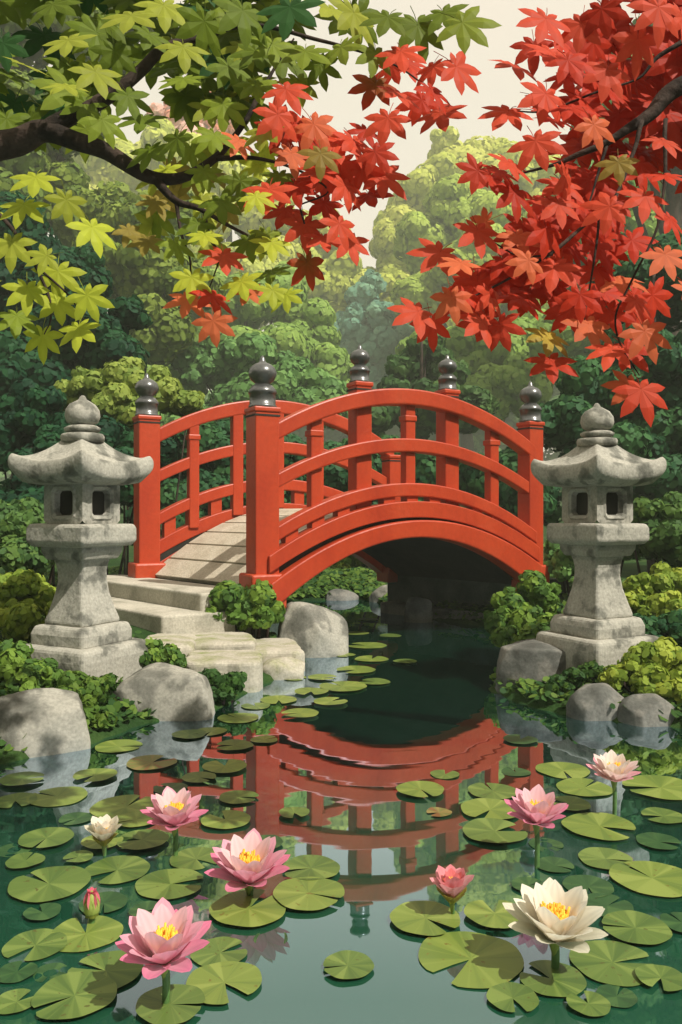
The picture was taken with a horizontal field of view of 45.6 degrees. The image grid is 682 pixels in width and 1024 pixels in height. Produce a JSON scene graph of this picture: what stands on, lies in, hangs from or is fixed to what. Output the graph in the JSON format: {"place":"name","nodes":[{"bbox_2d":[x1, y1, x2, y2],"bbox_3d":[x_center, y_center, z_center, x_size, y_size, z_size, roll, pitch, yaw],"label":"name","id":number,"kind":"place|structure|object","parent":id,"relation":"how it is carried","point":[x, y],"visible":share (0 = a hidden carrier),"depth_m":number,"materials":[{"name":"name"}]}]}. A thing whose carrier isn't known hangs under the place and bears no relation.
{"place":"outdoors","nodes":[
{"label":"outdoors","id":0,"kind":"place"},
{"bbox_2d":[32,0,641,460],"label":"sky","id":1,"kind":"structure","parent":0,"point":[495,86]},
{"bbox_2d":[0,600,681,1023],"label":"water","id":2,"kind":"structure","parent":0,"point":[340,772],"depth_m":3.11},
{"bbox_2d":[0,988,32,1013],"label":"lily pad","id":3,"kind":"object","parent":2,"relation":"on","point":[10,1002],"visible":1,"depth_m":1.98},
{"bbox_2d":[0,961,37,982],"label":"lily pad","id":4,"kind":"object","parent":2,"relation":"on","point":[10,973],"visible":1,"depth_m":2.10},
{"bbox_2d":[1,928,66,960],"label":"lily pad","id":5,"kind":"object","parent":2,"relation":"on","point":[43,942],"visible":1,"depth_m":2.24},
{"bbox_2d":[18,827,73,847],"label":"lily pad","id":6,"kind":"object","parent":2,"relation":"on","point":[53,836],"visible":1,"depth_m":2.96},
{"bbox_2d":[8,866,90,901],"bbox_3d":[-0.936,1.191,2.605,0.251,0.004,0.252,0,0,35],"label":"lily pad","id":7,"kind":"object","parent":2,"relation":"on","point":[63,881],"visible":1,"depth_m":2.60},
{"bbox_2d":[26,786,87,806],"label":"lily pad","id":8,"kind":"object","parent":2,"relation":"on","point":[61,796],"visible":1,"depth_m":3.41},
{"bbox_2d":[31,971,116,1019],"bbox_3d":[-0.657,1.188,1.998,0.201,0.004,0.202,0,0,-38],"label":"lily pad","id":9,"kind":"object","parent":2,"relation":"on","point":[87,992],"visible":1,"depth_m":2.00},
{"bbox_2d":[50,915,122,951],"bbox_3d":[-0.723,1.196,2.303,0.203,0.004,0.200,0,0,-23],"label":"lily pad","id":10,"kind":"object","parent":2,"relation":"on","point":[102,931],"visible":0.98,"depth_m":2.31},
{"bbox_2d":[79,891,126,913],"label":"lily pad","id":11,"kind":"object","parent":2,"relation":"on","point":[111,901],"visible":0.71,"depth_m":2.49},
{"bbox_2d":[84,814,121,855],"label":"water lily","id":12,"kind":"object","parent":2,"relation":"on","point":[102,830],"visible":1,"depth_m":2.82,"materials":[{"name":"white plant"}]},
{"bbox_2d":[67,950,143,988],"bbox_3d":[-0.611,1.192,2.112,0.188,0.004,0.191,0,0,15],"label":"lily pad","id":13,"kind":"object","parent":2,"relation":"on","point":[111,965],"visible":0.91,"depth_m":2.12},
{"bbox_2d":[85,855,149,883],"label":"lily pad","id":14,"kind":"object","parent":2,"relation":"on","point":[125,868],"visible":1,"depth_m":2.72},
{"bbox_2d":[89,794,153,818],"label":"lily pad","id":15,"kind":"object","parent":2,"relation":"on","point":[111,807],"visible":0.77,"depth_m":3.30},
{"bbox_2d":[117,829,168,849],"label":"lily pad","id":16,"kind":"object","parent":2,"relation":"on","point":[149,838],"visible":1,"depth_m":2.94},
{"bbox_2d":[126,755,176,769],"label":"lily pad","id":17,"kind":"object","parent":2,"relation":"on","point":[145,762],"visible":1,"depth_m":3.86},
{"bbox_2d":[115,897,211,1003],"bbox_3d":[-0.431,1.116,1.949,0.234,0.290,0.238,0,0,0],"label":"water lily","id":18,"kind":"object","parent":2,"relation":"on","point":[163,939],"visible":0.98,"depth_m":1.96,"materials":[{"name":"pink plant"}]},
{"bbox_2d":[135,868,202,898],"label":"lily pad","id":19,"kind":"object","parent":2,"relation":"on","point":[159,884],"visible":0.99,"depth_m":2.60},
{"bbox_2d":[136,984,204,1023],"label":"lily pad","id":20,"kind":"object","parent":2,"relation":"on","point":[151,1007],"visible":0.95,"depth_m":1.95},
{"bbox_2d":[140,786,207,855],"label":"water lily","id":21,"kind":"object","parent":2,"relation":"on","point":[172,810],"visible":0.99,"depth_m":2.82,"materials":[{"name":"pink plant"}]},
{"bbox_2d":[170,847,215,869],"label":"lily pad","id":22,"kind":"object","parent":2,"relation":"on","point":[187,858],"visible":0.87,"depth_m":2.80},
{"bbox_2d":[190,936,246,966],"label":"lily pad","id":23,"kind":"object","parent":2,"relation":"on","point":[211,951],"visible":0.93,"depth_m":2.20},
{"bbox_2d":[186,961,261,1003],"bbox_3d":[-0.297,1.191,2.062,0.191,0.004,0.183,0,0,-33],"label":"lily pad","id":24,"kind":"object","parent":2,"relation":"on","point":[210,980],"visible":1,"depth_m":2.07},
{"bbox_2d":[201,810,250,828],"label":"lily pad","id":25,"kind":"object","parent":2,"relation":"on","point":[234,818],"visible":1,"depth_m":3.13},
{"bbox_2d":[204,828,289,895],"bbox_3d":[-0.285,1.137,2.502,0.260,0.248,0.246,0,0,0],"label":"water lily","id":26,"kind":"object","parent":2,"relation":"on","point":[250,861],"visible":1,"depth_m":2.51,"materials":[{"name":"pink plant"}]},
{"bbox_2d":[209,889,285,926],"bbox_3d":[-0.276,1.188,2.435,0.230,0.004,0.227,0,0,30],"label":"lily pad","id":27,"kind":"object","parent":2,"relation":"on","point":[235,908],"visible":0.98,"depth_m":2.43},
{"bbox_2d":[273,877,344,909],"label":"lily pad","id":28,"kind":"object","parent":2,"relation":"on","point":[296,893],"visible":1,"depth_m":2.52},
{"bbox_2d":[284,855,339,879],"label":"lily pad","id":29,"kind":"object","parent":2,"relation":"on","point":[321,867],"visible":0.96,"depth_m":2.71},
{"bbox_2d":[0,564,681,758],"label":"ground cover","id":30,"kind":"object","parent":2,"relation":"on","point":[362,581],"visible":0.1,"depth_m":8.59,"materials":[{"name":"green plant"}]},
{"bbox_2d":[323,950,373,978],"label":"lily pad","id":31,"kind":"object","parent":2,"relation":"on","point":[353,964],"visible":1,"depth_m":2.13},
{"bbox_2d":[396,781,443,796],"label":"lily pad","id":32,"kind":"object","parent":2,"relation":"on","point":[413,788],"visible":1,"depth_m":3.48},
{"bbox_2d":[390,901,459,935],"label":"lily pad","id":33,"kind":"object","parent":2,"relation":"on","point":[412,916],"visible":0.99,"depth_m":2.38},
{"bbox_2d":[430,864,473,913],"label":"water lily","id":34,"kind":"object","parent":2,"relation":"in","point":[450,882],"visible":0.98,"depth_m":2.38,"materials":[{"name":"pink plant"}]},
{"bbox_2d":[418,931,523,987],"bbox_3d":[0.348,1.196,2.183,0.280,0.005,0.274,0,0,44],"label":"lily pad","id":35,"kind":"object","parent":2,"relation":"on","point":[492,961],"visible":1,"depth_m":2.18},
{"bbox_2d":[461,798,515,819],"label":"lily pad","id":36,"kind":"object","parent":2,"relation":"on","point":[497,809],"visible":0.82,"depth_m":3.26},
{"bbox_2d":[464,900,518,927],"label":"lily pad","id":37,"kind":"object","parent":2,"relation":"on","point":[480,912],"visible":0.74,"depth_m":2.39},
{"bbox_2d":[468,783,515,799],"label":"lily pad","id":38,"kind":"object","parent":2,"relation":"on","point":[496,791],"visible":0.95,"depth_m":3.47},
{"bbox_2d":[463,818,527,842],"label":"lily pad","id":39,"kind":"object","parent":2,"relation":"on","point":[483,829],"visible":1,"depth_m":3.02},
{"bbox_2d":[486,982,538,1011],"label":"lily pad","id":40,"kind":"object","parent":2,"relation":"on","point":[501,996],"visible":1,"depth_m":2.00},
{"bbox_2d":[504,784,568,868],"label":"water lily","id":41,"kind":"object","parent":2,"relation":"on","point":[536,807],"visible":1,"depth_m":2.73,"materials":[{"name":"pink plant"}]},
{"bbox_2d":[520,960,586,996],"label":"lily pad","id":42,"kind":"object","parent":2,"relation":"on","point":[564,980],"visible":0.96,"depth_m":2.07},
{"bbox_2d":[502,877,607,969],"bbox_3d":[0.564,1.123,2.107,0.267,0.275,0.248,0,0,0],"label":"water lily","id":43,"kind":"object","parent":2,"relation":"on","point":[552,914],"visible":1,"depth_m":2.12,"materials":[{"name":"white plant"}]},
{"bbox_2d":[535,762,589,777],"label":"lily pad","id":44,"kind":"object","parent":2,"relation":"on","point":[559,769],"visible":1,"depth_m":3.77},
{"bbox_2d":[556,778,612,795],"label":"lily pad","id":45,"kind":"object","parent":2,"relation":"on","point":[575,786],"visible":0.98,"depth_m":3.52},
{"bbox_2d":[562,875,613,896],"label":"lily pad","id":46,"kind":"object","parent":2,"relation":"on","point":[594,884],"visible":0.84,"depth_m":2.61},
{"bbox_2d":[566,991,610,1015],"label":"lily pad","id":47,"kind":"object","parent":2,"relation":"on","point":[597,1004],"visible":1,"depth_m":1.96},
{"bbox_2d":[561,812,635,840],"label":"lily pad","id":48,"kind":"object","parent":2,"relation":"on","point":[592,824],"visible":1,"depth_m":3.09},
{"bbox_2d":[578,847,632,868],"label":"lily pad","id":49,"kind":"object","parent":2,"relation":"on","point":[599,857],"visible":1,"depth_m":2.80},
{"bbox_2d":[569,940,648,985],"bbox_3d":[0.721,1.195,2.153,0.219,0.004,0.222,0,0,-3],"label":"lily pad","id":50,"kind":"object","parent":2,"relation":"on","point":[600,960],"visible":0.92,"depth_m":2.15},
{"bbox_2d":[586,893,633,915],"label":"lily pad","id":51,"kind":"object","parent":2,"relation":"on","point":[594,899],"visible":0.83,"depth_m":2.48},
{"bbox_2d":[586,749,640,814],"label":"water lily","id":52,"kind":"object","parent":2,"relation":"on","point":[613,767],"visible":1,"depth_m":3.21,"materials":[{"name":"pink plant"}]},
{"bbox_2d":[596,984,637,1007],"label":"lily pad","id":53,"kind":"object","parent":2,"relation":"on","point":[625,998],"visible":1,"depth_m":2.00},
{"bbox_2d":[602,910,672,944],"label":"lily pad","id":54,"kind":"object","parent":2,"relation":"on","point":[648,929],"visible":1,"depth_m":2.32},
{"bbox_2d":[609,861,681,896],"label":"lily pad","id":55,"kind":"object","parent":2,"relation":"on","point":[661,879],"visible":1,"depth_m":2.65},
{"bbox_2d":[622,775,681,799],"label":"lily pad","id":56,"kind":"object","parent":2,"relation":"on","point":[669,788],"visible":0.95,"depth_m":3.54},
{"bbox_2d":[635,964,681,990],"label":"lily pad","id":57,"kind":"object","parent":2,"relation":"on","point":[651,975],"visible":1,"depth_m":2.08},
{"bbox_2d":[636,832,680,849],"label":"lily pad","id":58,"kind":"object","parent":2,"relation":"on","point":[652,839],"visible":1,"depth_m":2.95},
{"bbox_2d":[0,479,681,764],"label":"ground","id":59,"kind":"structure","parent":0,"point":[629,568],"depth_m":5.10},
{"bbox_2d":[0,153,53,232],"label":"edge tree","id":60,"kind":"object","parent":59,"relation":"on","point":[7,183],"visible":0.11,"depth_m":23.99,"materials":[{"name":"green plant"}]},
{"bbox_2d":[0,497,54,585],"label":"fern shrub","id":61,"kind":"object","parent":59,"relation":"on","point":[17,518],"visible":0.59,"depth_m":7.36,"materials":[{"name":"green plant"}]},
{"bbox_2d":[0,569,55,642],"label":"yellowish shrub","id":62,"kind":"object","parent":59,"relation":"on","point":[26,598],"visible":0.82,"depth_m":5.74,"materials":[{"name":"green plant"}]},
{"bbox_2d":[0,638,63,693],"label":"corner shrub","id":63,"kind":"object","parent":59,"relation":"on","point":[21,669],"visible":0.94,"depth_m":4.63,"materials":[{"name":"green plant"}]},
{"bbox_2d":[0,688,90,757],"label":"boulder","id":64,"kind":"object","parent":59,"relation":"on","point":[50,721],"visible":0.62,"depth_m":4.04,"materials":[{"name":"stone"}]},
{"bbox_2d":[0,191,152,447],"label":"dark tree","id":65,"kind":"object","parent":59,"relation":"on","point":[115,341],"visible":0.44,"depth_m":12.36,"materials":[{"name":"green plant"}]},
{"bbox_2d":[0,4,157,478],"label":"flank tree","id":66,"kind":"object","parent":59,"relation":"on","point":[58,164],"visible":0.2,"depth_m":25.23,"materials":[{"name":"green plant"}]},
{"bbox_2d":[8,395,153,682],"bbox_3d":[-1.627,0.219,5.101,0.623,1.905,0.631,0,0,27],"label":"stone lantern","id":67,"kind":"object","parent":59,"relation":"on","point":[81,471],"visible":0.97,"depth_m":4.97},
{"bbox_2d":[53,670,118,729],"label":"lantern shrub","id":68,"kind":"object","parent":59,"relation":"on","point":[93,692],"visible":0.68,"depth_m":4.49,"materials":[{"name":"green plant"}]},
{"bbox_2d":[0,378,178,586],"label":"dark shrub","id":69,"kind":"object","parent":59,"relation":"on","point":[32,414],"visible":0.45,"depth_m":9.50,"materials":[{"name":"green plant"}]},
{"bbox_2d":[53,356,204,574],"bbox_3d":[-2.798,-0.457,10.411,2.074,3.148,0.954,0,0,0],"label":"clipped shrub","id":70,"kind":"object","parent":59,"relation":"on","point":[108,390],"visible":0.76,"depth_m":10.24,"materials":[{"name":"green plant"}]},
{"bbox_2d":[44,180,226,373],"bbox_3d":[-6.485,-4.671,24.601,6.104,11.268,4.129,0,0,0],"label":"olive tree","id":71,"kind":"object","parent":59,"relation":"on","point":[149,280],"visible":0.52,"depth_m":23.60,"materials":[{"name":"green plant"}]},
{"bbox_2d":[139,636,186,667],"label":"path shrub","id":72,"kind":"object","parent":59,"relation":"on","point":[168,653],"visible":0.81,"depth_m":5.19,"materials":[{"name":"green plant"}]},
{"bbox_2d":[113,662,214,720],"bbox_3d":[-1.053,1.206,4.855,0.686,0.582,0.440,0,0,16],"label":"boulder","id":73,"kind":"object","parent":59,"relation":"on","point":[167,692],"visible":0.52,"depth_m":4.68,"materials":[{"name":"stone"}]},
{"bbox_2d":[144,633,196,656],"bbox_3d":[-1.272,1.195,5.993,0.451,0.510,0.670,0,0,0],"label":"flagstone","id":74,"kind":"object","parent":59,"relation":"on","point":[185,644],"visible":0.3,"depth_m":5.96,"materials":[{"name":"stone"}]},
{"bbox_2d":[111,597,234,633],"bbox_3d":[-1.985,1.105,7.413,0.623,0.590,2.711,0,0,-43],"label":"stone step","id":75,"kind":"object","parent":59,"relation":"on","point":[157,618],"visible":0.14,"depth_m":6.52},
{"bbox_2d":[107,575,260,637],"bbox_3d":[-1.728,0.983,7.623,0.526,0.635,2.582,0,0,-43],"label":"stone step","id":76,"kind":"object","parent":59,"relation":"on","point":[185,595],"visible":0.25,"depth_m":7.22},
{"bbox_2d":[146,102,234,134],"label":"blossom tree","id":77,"kind":"object","parent":59,"relation":"on","point":[160,109],"visible":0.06,"depth_m":78.52,"materials":[{"name":"pink plant"}]},
{"bbox_2d":[125,419,306,545],"bbox_3d":[-1.642,-0.134,11.133,2.626,2.535,1.843,0,0,0],"label":"backdrop shrub","id":78,"kind":"object","parent":59,"relation":"on","point":[215,473],"visible":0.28,"depth_m":11.05,"materials":[{"name":"green plant"}]},
{"bbox_2d":[191,632,256,649],"bbox_3d":[-0.980,1.208,6.250,0.694,0.485,0.637,0,0,0],"label":"flagstone","id":79,"kind":"object","parent":59,"relation":"on","point":[225,641],"visible":0.19,"depth_m":6.04,"materials":[{"name":"stone"}]},
{"bbox_2d":[186,650,262,692],"bbox_3d":[-0.819,1.222,5.618,0.581,0.455,0.556,0,0,0],"label":"flagstone","id":80,"kind":"object","parent":59,"relation":"on","point":[249,663],"visible":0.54,"depth_m":5.41,"materials":[{"name":"stone"}]},
{"bbox_2d":[202,668,247,704],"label":"bush","id":81,"kind":"object","parent":59,"relation":"on","point":[228,685],"visible":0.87,"depth_m":5.04,"materials":[{"name":"green plant"}]},
{"bbox_2d":[71,119,410,329],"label":"pale tree","id":82,"kind":"object","parent":59,"relation":"on","point":[343,274],"visible":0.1,"depth_m":72.83,"materials":[{"name":"green plant"}]},
{"bbox_2d":[205,579,285,638],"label":"bush","id":83,"kind":"object","parent":59,"relation":"on","point":[259,606],"visible":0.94,"depth_m":6.57,"materials":[{"name":"green plant"}]},
{"bbox_2d":[146,261,353,382],"bbox_3d":[-4.455,-6.148,38.708,10.590,12.514,6.250,0,0,0],"label":"rounded tree","id":84,"kind":"object","parent":59,"relation":"on","point":[307,328],"visible":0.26,"depth_m":38.46,"materials":[{"name":"green plant"}]},
{"bbox_2d":[0,0,501,364],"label":"maple tree","id":85,"kind":"object","parent":59,"relation":"on","point":[233,47],"visible":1,"depth_m":2.29,"materials":[{"name":"green plant"}]},
{"bbox_2d":[158,331,347,430],"bbox_3d":[-2.898,-2.427,25.100,6.462,6.712,3.473,0,0,0],"label":"fern green tree","id":86,"kind":"object","parent":59,"relation":"on","point":[221,370],"visible":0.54,"depth_m":24.68,"materials":[{"name":"green plant"}]},
{"bbox_2d":[0,384,559,478],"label":"woodland","id":87,"kind":"object","parent":59,"relation":"on","point":[511,420],"visible":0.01,"depth_m":89.51,"materials":[{"name":"green plant"}]},
{"bbox_2d":[255,638,304,670],"bbox_3d":[-0.552,1.242,6.346,0.480,0.415,0.726,0,0,-10],"label":"flagstone","id":88,"kind":"object","parent":59,"relation":"on","point":[268,648],"visible":0.31,"depth_m":6.15,"materials":[{"name":"stone"}]},
{"bbox_2d":[263,657,304,679],"bbox_3d":[-0.442,1.280,5.917,0.360,0.435,0.274,0,0,0],"label":"boulder","id":89,"kind":"object","parent":59,"relation":"on","point":[283,668],"visible":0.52,"depth_m":5.81,"materials":[{"name":"stone"}]},
{"bbox_2d":[277,602,348,657],"bbox_3d":[-0.261,1.129,6.900,0.653,0.738,0.490,0,0,0],"label":"boulder","id":90,"kind":"object","parent":59,"relation":"on","point":[313,630],"visible":0.52,"depth_m":6.74,"materials":[{"name":"stone"}]},
{"bbox_2d":[334,268,414,413],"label":"misty tree","id":91,"kind":"object","parent":59,"relation":"on","point":[365,319],"visible":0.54,"depth_m":68.52,"materials":[{"name":"green plant"}]},
{"bbox_2d":[404,597,432,622],"bbox_3d":[0.842,1.211,8.886,0.320,0.573,0.246,0,0,0],"label":"boulder","id":92,"kind":"object","parent":59,"relation":"on","point":[418,610],"visible":0.56,"depth_m":8.81,"materials":[{"name":"grey stone"}]},
{"bbox_2d":[381,601,483,620],"bbox_3d":[1.199,1.285,8.984,0.157,0.430,1.998,0,0,-43],"label":"stone footing","id":93,"kind":"object","parent":59,"relation":"on","point":[392,607],"visible":0.23,"depth_m":9.04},
{"bbox_2d":[305,435,562,568],"bbox_3d":[1.411,-0.111,12.730,4.323,2.286,2.165,0,0,25],"label":"shaded shrub","id":94,"kind":"object","parent":59,"relation":"on","point":[471,480],"visible":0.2,"depth_m":12.31,"materials":[{"name":"green plant"}]},
{"bbox_2d":[372,333,499,439],"bbox_3d":[2.215,-2.043,21.571,3.779,6.086,3.084,0,0,0],"label":"leafy tree","id":95,"kind":"object","parent":59,"relation":"on","point":[413,364],"visible":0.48,"depth_m":21.82,"materials":[{"name":"green plant"}]},
{"bbox_2d":[368,126,560,450],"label":"tall tree","id":96,"kind":"object","parent":59,"relation":"on","point":[448,151],"visible":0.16,"depth_m":76.20,"materials":[{"name":"green plant"}]},
{"bbox_2d":[387,575,565,606],"bbox_3d":[1.462,1.100,9.151,0.451,0.800,2.187,0,0,-43],"label":"stone abutment","id":97,"kind":"object","parent":59,"relation":"on","point":[402,589],"visible":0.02,"depth_m":9.14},
{"bbox_2d":[128,345,549,607],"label":"arched bridge","id":98,"kind":"structure","parent":97,"relation":"on","point":[271,537],"depth_m":7.84,"materials":[{"name":"red paint"}]},
{"bbox_2d":[390,173,588,334],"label":"broad tree","id":99,"kind":"object","parent":59,"relation":"on","point":[448,202],"visible":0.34,"depth_m":60.01,"materials":[{"name":"green plant"}]},
{"bbox_2d":[395,290,601,421],"bbox_3d":[7.751,-4.792,35.203,10.737,10.197,5.623,0,0,0],"label":"spreading tree","id":100,"kind":"object","parent":59,"relation":"on","point":[500,373],"visible":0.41,"depth_m":34.45,"materials":[{"name":"green plant"}]},
{"bbox_2d":[483,570,561,647],"bbox_3d":[1.458,0.916,6.351,0.676,0.874,1.012,0,0,0],"label":"slope shrub","id":101,"kind":"object","parent":59,"relation":"on","point":[514,616],"visible":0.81,"depth_m":6.37,"materials":[{"name":"green plant"}]},
{"bbox_2d":[494,638,565,692],"bbox_3d":[1.291,1.185,5.475,0.555,0.625,0.416,0,0,0],"label":"boulder","id":102,"kind":"object","parent":59,"relation":"on","point":[535,659],"visible":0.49,"depth_m":5.30,"materials":[{"name":"grey stone"}]},
{"bbox_2d":[387,0,681,426],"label":"maple tree","id":103,"kind":"object","parent":59,"relation":"on","point":[523,273],"visible":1,"depth_m":2.27,"materials":[{"name":"red plant"}]},
{"bbox_2d":[544,660,603,697],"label":"shrub","id":104,"kind":"object","parent":59,"relation":"on","point":[591,671],"visible":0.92,"depth_m":5.00,"materials":[{"name":"green plant"}]},
{"bbox_2d":[566,683,623,720],"bbox_3d":[1.520,1.256,4.790,0.383,0.482,0.289,0,0,0],"label":"boulder","id":105,"kind":"object","parent":59,"relation":"on","point":[590,702],"visible":0.5,"depth_m":4.68,"materials":[{"name":"grey stone"}]},
{"bbox_2d":[543,539,647,595],"bbox_3d":[2.679,0.451,8.502,1.288,1.096,0.825,0,0,-14],"label":"bridge shrub","id":106,"kind":"object","parent":59,"relation":"on","point":[559,564],"visible":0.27,"depth_m":8.23,"materials":[{"name":"green plant"}]},
{"bbox_2d":[531,403,666,668],"bbox_3d":[1.722,0.220,5.449,0.623,1.904,0.626,0,0,-27],"label":"stone lantern","id":107,"kind":"object","parent":59,"relation":"on","point":[597,473],"visible":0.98,"depth_m":5.32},
{"bbox_2d":[538,228,681,572],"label":"shadowy tree","id":108,"kind":"object","parent":59,"relation":"on","point":[635,433],"visible":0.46,"depth_m":11.56,"materials":[{"name":"green plant"}]},
{"bbox_2d":[549,13,681,335],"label":"flank tree","id":109,"kind":"object","parent":59,"relation":"on","point":[673,200],"depth_m":26.75,"materials":[{"name":"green plant"}]},
{"bbox_2d":[597,636,681,706],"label":"waterside shrub","id":110,"kind":"object","parent":59,"relation":"on","point":[644,667],"visible":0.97,"depth_m":4.86,"materials":[{"name":"green plant"}]},
{"bbox_2d":[617,693,674,726],"bbox_3d":[1.753,1.271,4.646,0.340,0.454,0.258,0,0,0],"label":"boulder","id":111,"kind":"object","parent":59,"relation":"on","point":[643,710],"visible":0.44,"depth_m":4.57,"materials":[{"name":"grey stone"}]},
{"bbox_2d":[622,561,681,617],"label":"golden shrub","id":112,"kind":"object","parent":59,"relation":"on","point":[657,592],"visible":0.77,"depth_m":6.16,"materials":[{"name":"green plant"}]},
{"bbox_2d":[631,491,681,573],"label":"tiered shrub","id":113,"kind":"object","parent":59,"relation":"on","point":[661,519],"visible":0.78,"depth_m":7.79,"materials":[{"name":"green plant"}]},
{"bbox_2d":[632,609,681,647],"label":"bank shrub","id":114,"kind":"object","parent":59,"relation":"on","point":[668,624],"visible":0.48,"depth_m":5.50,"materials":[{"name":"green plant"}]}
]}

